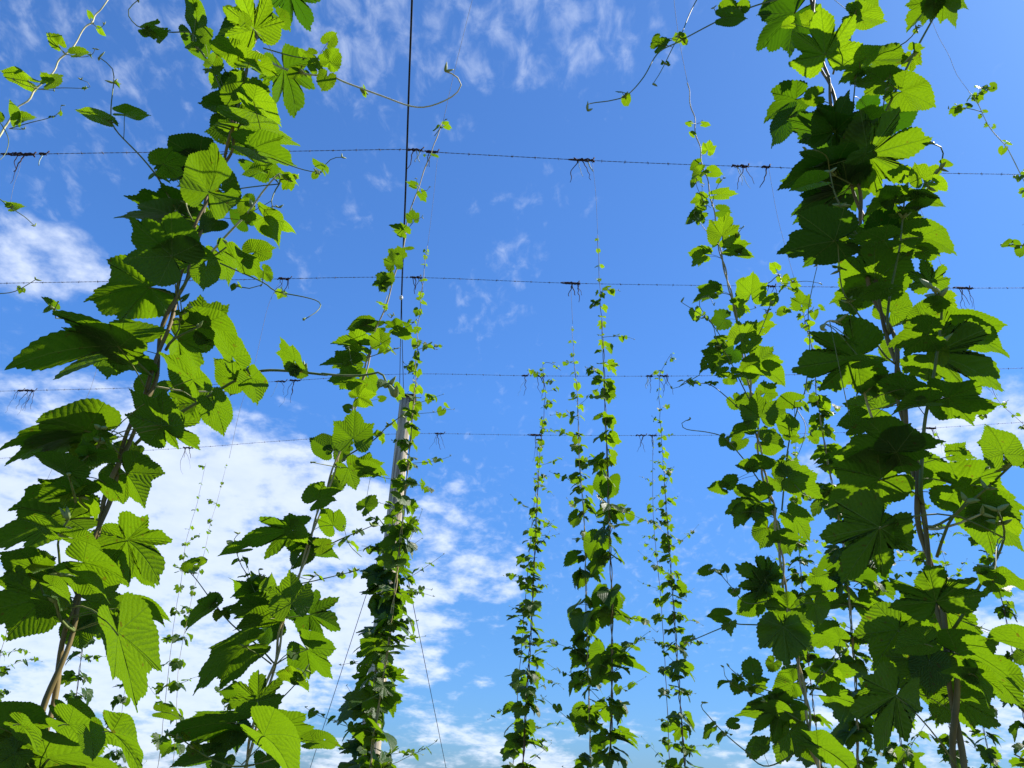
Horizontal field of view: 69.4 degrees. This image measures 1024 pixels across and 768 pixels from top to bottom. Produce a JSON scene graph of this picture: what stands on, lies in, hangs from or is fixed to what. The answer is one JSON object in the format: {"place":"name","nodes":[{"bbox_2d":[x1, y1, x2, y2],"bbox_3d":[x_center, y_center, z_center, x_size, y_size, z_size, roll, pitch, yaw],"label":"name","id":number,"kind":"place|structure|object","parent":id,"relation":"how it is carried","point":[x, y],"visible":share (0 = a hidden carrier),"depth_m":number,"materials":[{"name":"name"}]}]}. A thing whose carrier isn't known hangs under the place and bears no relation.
{"place":"outdoors","nodes":[
{"label":"outdoors","id":0,"kind":"place"},
{"bbox_2d":[0,276,1023,289],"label":"barbed wire","id":1,"kind":"object","parent":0,"point":[422,277],"visible":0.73,"depth_m":6.43,"materials":[{"name":"black metal"}]},
{"bbox_2d":[229,280,280,456],"bbox_3d":[-2.073,-0.166,5.990,0.084,1.663,0.003,3,-28,0],"label":"climbing string","id":2,"kind":"object","parent":1,"relation":"hanging from","point":[255,360],"visible":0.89,"depth_m":6.04,"materials":[{"name":"grey fabric"}]},
{"bbox_2d":[271,276,291,298],"bbox_3d":[-1.977,-0.829,6.352,0.136,0.250,0.021,3,-28,0],"label":"twine tangle","id":3,"kind":"object","parent":1,"relation":"hanging from","point":[282,278],"visible":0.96,"depth_m":6.39,"materials":[{"name":"black fabric"}]},
{"bbox_2d":[410,275,422,293],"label":"twine tangle","id":4,"kind":"object","parent":1,"relation":"hanging from","point":[413,277],"visible":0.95,"depth_m":6.42,"materials":[{"name":"black fabric"}]},
{"bbox_2d":[560,281,581,300],"bbox_3d":[0.511,-0.805,6.401,0.187,0.230,0.026,3,-28,0],"label":"twine tangle","id":5,"kind":"object","parent":1,"relation":"hanging from","point":[574,283],"visible":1,"depth_m":6.43,"materials":[{"name":"black fabric"}]},
{"bbox_2d":[767,284,776,292],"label":"twine tangle","id":6,"kind":"object","parent":1,"relation":"hanging from","point":[770,286],"visible":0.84,"depth_m":6.46,"materials":[{"name":"black fabric"}]},
{"bbox_2d":[953,285,974,308],"bbox_3d":[3.967,-0.749,6.455,0.179,0.282,0.026,3,-28,0],"label":"twine tangle","id":7,"kind":"object","parent":1,"relation":"hanging from","point":[967,288],"visible":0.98,"depth_m":6.49,"materials":[{"name":"black fabric"}]},
{"bbox_2d":[0,0,1023,767],"label":"sky","id":8,"kind":"structure","parent":0,"point":[528,72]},
{"bbox_2d":[9,422,1023,458],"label":"barbed wire","id":9,"kind":"object","parent":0,"point":[565,435],"visible":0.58,"depth_m":9.35,"materials":[{"name":"grey metal"}]},
{"bbox_2d":[180,446,193,473],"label":"twine tangle","id":10,"kind":"object","parent":9,"relation":"hanging from","point":[189,448],"visible":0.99,"depth_m":9.12,"materials":[{"name":"brown fabric"}]},
{"bbox_2d":[430,432,444,447],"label":"twine tangle","id":11,"kind":"object","parent":9,"relation":"hanging from","point":[438,438],"visible":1,"depth_m":9.28,"materials":[{"name":"brown fabric"}]},
{"bbox_2d":[527,434,542,459],"bbox_3d":[0.285,0.789,9.252,0.194,0.393,0.026,3,-28,0],"label":"twine tangle","id":12,"kind":"object","parent":9,"relation":"hanging from","point":[535,438],"visible":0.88,"depth_m":9.32,"materials":[{"name":"brown fabric"}]},
{"bbox_2d":[926,426,942,453],"bbox_3d":[5.362,0.710,9.419,0.184,0.386,0.026,3,-28,0],"label":"twine tangle","id":13,"kind":"object","parent":9,"relation":"hanging from","point":[932,428],"visible":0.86,"depth_m":9.49,"materials":[{"name":"fabric"}]},
{"bbox_2d":[13,368,1021,390],"bbox_3d":[0.203,-0.057,7.978,13.958,1.130,0.026,3,-28,0],"label":"barbed wire","id":14,"kind":"object","parent":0,"point":[405,374],"visible":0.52,"depth_m":7.98,"materials":[{"name":"black metal"}]},
{"bbox_2d":[19,388,37,408],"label":"twine tangle","id":15,"kind":"object","parent":14,"relation":"hanging from","point":[33,391],"visible":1,"depth_m":7.76,"materials":[{"name":"brown fabric"}]},
{"bbox_2d":[279,378,301,406],"bbox_3d":[-2.344,0.091,7.836,0.182,0.358,0.020,3,-28,0],"label":"twine tangle","id":16,"kind":"object","parent":14,"relation":"hanging from","point":[292,380],"visible":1,"depth_m":7.88,"materials":[{"name":"black fabric"}]},
{"bbox_2d":[537,375,544,395],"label":"twine tangle","id":17,"kind":"object","parent":14,"relation":"hanging from","point":[542,381],"visible":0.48,"depth_m":7.97,"materials":[{"name":"black fabric"}]},
{"bbox_2d":[645,374,652,390],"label":"twine tangle","id":18,"kind":"object","parent":14,"relation":"hanging from","point":[649,376],"visible":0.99,"depth_m":8.01,"materials":[{"name":"black fabric"}]},
{"bbox_2d":[657,374,672,392],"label":"twine tangle","id":19,"kind":"object","parent":14,"relation":"hanging from","point":[664,376],"visible":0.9,"depth_m":8.01,"materials":[{"name":"black fabric"}]},
{"bbox_2d":[16,148,1019,174],"bbox_3d":[0.095,-1.467,5.065,10.139,0.492,0.026,3,-28,0],"label":"barbed wire","id":20,"kind":"object","parent":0,"point":[489,155],"visible":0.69,"depth_m":5.12,"materials":[{"name":"black metal"}]},
{"bbox_2d":[0,151,36,183],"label":"twine tangle","id":21,"kind":"object","parent":20,"relation":"hanging from","point":[18,153],"visible":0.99,"depth_m":5.02,"materials":[{"name":"black fabric"}]},
{"bbox_2d":[38,151,49,165],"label":"twine tangle","id":22,"kind":"object","parent":20,"relation":"hanging from","point":[42,154],"visible":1,"depth_m":5.03,"materials":[{"name":"black fabric"}]},
{"bbox_2d":[407,147,424,168],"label":"twine tangle","id":23,"kind":"object","parent":20,"relation":"hanging from","point":[416,150],"visible":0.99,"depth_m":5.12,"materials":[{"name":"black fabric"}]},
{"bbox_2d":[425,149,439,166],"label":"twine tangle","id":24,"kind":"object","parent":20,"relation":"hanging from","point":[428,151],"visible":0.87,"depth_m":5.12,"materials":[{"name":"black fabric"}]},
{"bbox_2d":[568,157,594,181],"bbox_3d":[0.478,-1.473,5.078,0.189,0.241,0.026,3,-28,0],"label":"twine tangle","id":25,"kind":"object","parent":20,"relation":"hanging from","point":[587,160],"visible":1,"depth_m":5.10,"materials":[{"name":"black fabric"}]},
{"bbox_2d":[731,163,753,188],"bbox_3d":[1.585,-1.431,5.082,0.139,0.242,0.022,3,-28,0],"label":"twine tangle","id":26,"kind":"object","parent":20,"relation":"hanging from","point":[743,167],"visible":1,"depth_m":5.11,"materials":[{"name":"black fabric"}]},
{"bbox_2d":[759,164,770,187],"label":"twine tangle","id":27,"kind":"object","parent":20,"relation":"hanging from","point":[765,166],"visible":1,"depth_m":5.12,"materials":[{"name":"black fabric"}]},
{"bbox_2d":[769,171,793,276],"bbox_3d":[1.781,-1.082,4.898,0.043,0.933,0.002,3,-28,0],"label":"climbing string","id":28,"kind":"object","parent":20,"relation":"hanging from","point":[778,221],"visible":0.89,"depth_m":4.90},
{"bbox_2d":[931,19,968,90],"bbox_3d":[2.004,-1.766,3.510,0.052,1.081,0.002,3,-28,0],"label":"climbing string","id":29,"kind":"object","parent":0,"point":[949,56],"visible":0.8,"depth_m":3.36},
{"bbox_3d":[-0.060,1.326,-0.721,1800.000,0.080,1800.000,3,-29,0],"label":"ground","id":30,"kind":"structure","parent":0,"visible":0},
{"bbox_2d":[0,631,42,700],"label":"hop plant","id":31,"kind":"object","parent":30,"relation":"on","point":[4,670],"visible":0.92,"depth_m":6.46,"materials":[{"name":"green plant"}]},
{"bbox_2d":[0,0,107,293],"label":"hop plant","id":32,"kind":"object","parent":30,"relation":"on","point":[19,77],"visible":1,"depth_m":2.04,"materials":[{"name":"green plant"}]},
{"bbox_2d":[53,633,105,719],"bbox_3d":[-3.697,3.088,6.095,0.587,3.102,0.323,-8,-30,19],"label":"hop plant","id":33,"kind":"object","parent":30,"relation":"on","point":[68,677],"visible":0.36,"depth_m":6.39,"materials":[{"name":"green plant"}]},
{"bbox_2d":[103,683,149,767],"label":"hop plant","id":34,"kind":"object","parent":30,"relation":"on","point":[120,699],"visible":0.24,"depth_m":7.54,"materials":[{"name":"green plant"}]},
{"bbox_2d":[149,465,204,767],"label":"hop plant","id":35,"kind":"object","parent":30,"relation":"on","point":[157,739],"visible":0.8,"depth_m":6.57,"materials":[{"name":"green plant"}]},
{"bbox_2d":[159,463,227,767],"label":"hop plant","id":36,"kind":"object","parent":30,"relation":"on","point":[167,746],"visible":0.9,"depth_m":5.02,"materials":[{"name":"green plant"}]},
{"bbox_2d":[205,684,227,767],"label":"hop plant","id":37,"kind":"object","parent":30,"relation":"on","point":[209,764],"visible":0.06,"depth_m":7.73,"materials":[{"name":"green plant"}]},
{"bbox_2d":[0,0,461,767],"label":"hop plant","id":38,"kind":"object","parent":30,"relation":"on","point":[68,506],"visible":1,"depth_m":1.17,"materials":[{"name":"green plant"}]},
{"bbox_2d":[152,119,451,767],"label":"hop plant","id":39,"kind":"object","parent":30,"relation":"on","point":[268,605],"visible":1,"depth_m":1.89,"materials":[{"name":"green plant"}]},
{"bbox_2d":[305,245,454,767],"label":"hop plant","id":40,"kind":"object","parent":30,"relation":"on","point":[366,734],"visible":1,"depth_m":3.67,"materials":[{"name":"green plant"}]},
{"bbox_2d":[362,393,416,757],"bbox_3d":[-1.204,2.424,6.844,0.278,5.179,0.211,3,-28,0],"label":"trellis pole","id":41,"kind":"object","parent":30,"relation":"on","point":[402,431],"visible":0.16,"depth_m":7.66,"materials":[{"name":"grey wood"}]},
{"bbox_2d":[310,562,376,767],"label":"guy wire","id":42,"kind":"object","parent":41,"relation":"attached to","point":[341,670],"visible":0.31,"depth_m":8.93,"materials":[{"name":"grey metal"}]},
{"bbox_2d":[399,0,412,388],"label":"overhead cable","id":43,"kind":"object","parent":41,"relation":"attached to","point":[408,100],"visible":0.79,"depth_m":4.97,"materials":[{"name":"black metal"}]},
{"bbox_2d":[443,2,471,120],"bbox_3d":[-0.174,-1.741,3.330,0.141,1.595,0.002,3,-28,0],"label":"climbing string","id":44,"kind":"object","parent":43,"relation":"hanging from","point":[455,67],"visible":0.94,"depth_m":3.09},
{"bbox_2d":[405,566,445,766],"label":"guy wire","id":45,"kind":"object","parent":41,"relation":"attached to","point":[428,681],"visible":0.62,"depth_m":9.38,"materials":[{"name":"grey metal"}]},
{"bbox_2d":[337,495,443,767],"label":"hop plant","id":46,"kind":"object","parent":30,"relation":"on","point":[376,576],"visible":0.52,"depth_m":4.10,"materials":[{"name":"green plant"}]},
{"bbox_2d":[490,442,553,767],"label":"hop plant","id":47,"kind":"object","parent":30,"relation":"on","point":[513,753],"visible":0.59,"depth_m":8.01,"materials":[{"name":"green plant"}]},
{"bbox_2d":[503,362,563,767],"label":"hop plant","id":48,"kind":"object","parent":30,"relation":"on","point":[518,738],"visible":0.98,"depth_m":6.30,"materials":[{"name":"green plant"}]},
{"bbox_2d":[531,329,645,767],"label":"hop plant","id":49,"kind":"object","parent":30,"relation":"on","point":[579,655],"visible":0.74,"depth_m":5.11,"materials":[{"name":"green plant"}]},
{"bbox_2d":[540,235,667,767],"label":"hop plant","id":50,"kind":"object","parent":30,"relation":"on","point":[602,661],"visible":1,"depth_m":3.73,"materials":[{"name":"green plant"}]},
{"bbox_2d":[642,437,675,764],"bbox_3d":[1.595,3.017,7.877,0.338,5.347,0.275,-22,-37,37],"label":"hop plant","id":51,"kind":"object","parent":30,"relation":"on","point":[662,691],"visible":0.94,"depth_m":8.01,"materials":[{"name":"green plant"}]},
{"bbox_2d":[638,353,715,767],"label":"hop plant","id":52,"kind":"object","parent":30,"relation":"on","point":[684,666],"visible":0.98,"depth_m":6.61,"materials":[{"name":"green plant"}]},
{"bbox_2d":[670,83,858,767],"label":"hop plant","id":53,"kind":"object","parent":30,"relation":"on","point":[784,632],"visible":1,"depth_m":2.20,"materials":[{"name":"green plant"}]},
{"bbox_2d":[586,0,1023,767],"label":"hop plant","id":54,"kind":"object","parent":30,"relation":"on","point":[924,638],"visible":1,"depth_m":1.21,"materials":[{"name":"green plant"}]},
{"bbox_2d":[769,434,849,767],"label":"hop plant","id":55,"kind":"object","parent":30,"relation":"on","point":[800,545],"visible":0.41,"depth_m":6.87,"materials":[{"name":"green plant"}]},
{"bbox_2d":[775,282,930,767],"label":"hop plant","id":56,"kind":"object","parent":30,"relation":"on","point":[849,731],"visible":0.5,"depth_m":3.89,"materials":[{"name":"green plant"}]},
{"bbox_2d":[843,435,925,767],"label":"hop plant","id":57,"kind":"object","parent":30,"relation":"on","point":[890,756],"visible":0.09,"depth_m":4.86,"materials":[{"name":"green plant"}]},
{"bbox_2d":[894,491,976,767],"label":"hop plant","id":58,"kind":"object","parent":30,"relation":"on","point":[919,559],"visible":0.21,"depth_m":6.42,"materials":[{"name":"green plant"}]},
{"bbox_2d":[929,523,1003,767],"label":"hop plant","id":59,"kind":"object","parent":30,"relation":"on","point":[992,756],"visible":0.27,"depth_m":7.65,"materials":[{"name":"green plant"}]},
{"bbox_2d":[934,430,1023,767],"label":"hop plant","id":60,"kind":"object","parent":30,"relation":"on","point":[1002,611],"visible":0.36,"depth_m":6.79,"materials":[{"name":"green plant"}]},
{"bbox_2d":[948,82,1023,257],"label":"hop plant","id":61,"kind":"object","parent":30,"relation":"on","point":[1015,244],"visible":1,"depth_m":2.87,"materials":[{"name":"green plant"}]},
{"bbox_2d":[992,388,1023,429],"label":"hop plant","id":62,"kind":"object","parent":30,"relation":"on","point":[1012,415],"visible":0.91,"depth_m":6.00,"materials":[{"name":"green plant"}]}
]}

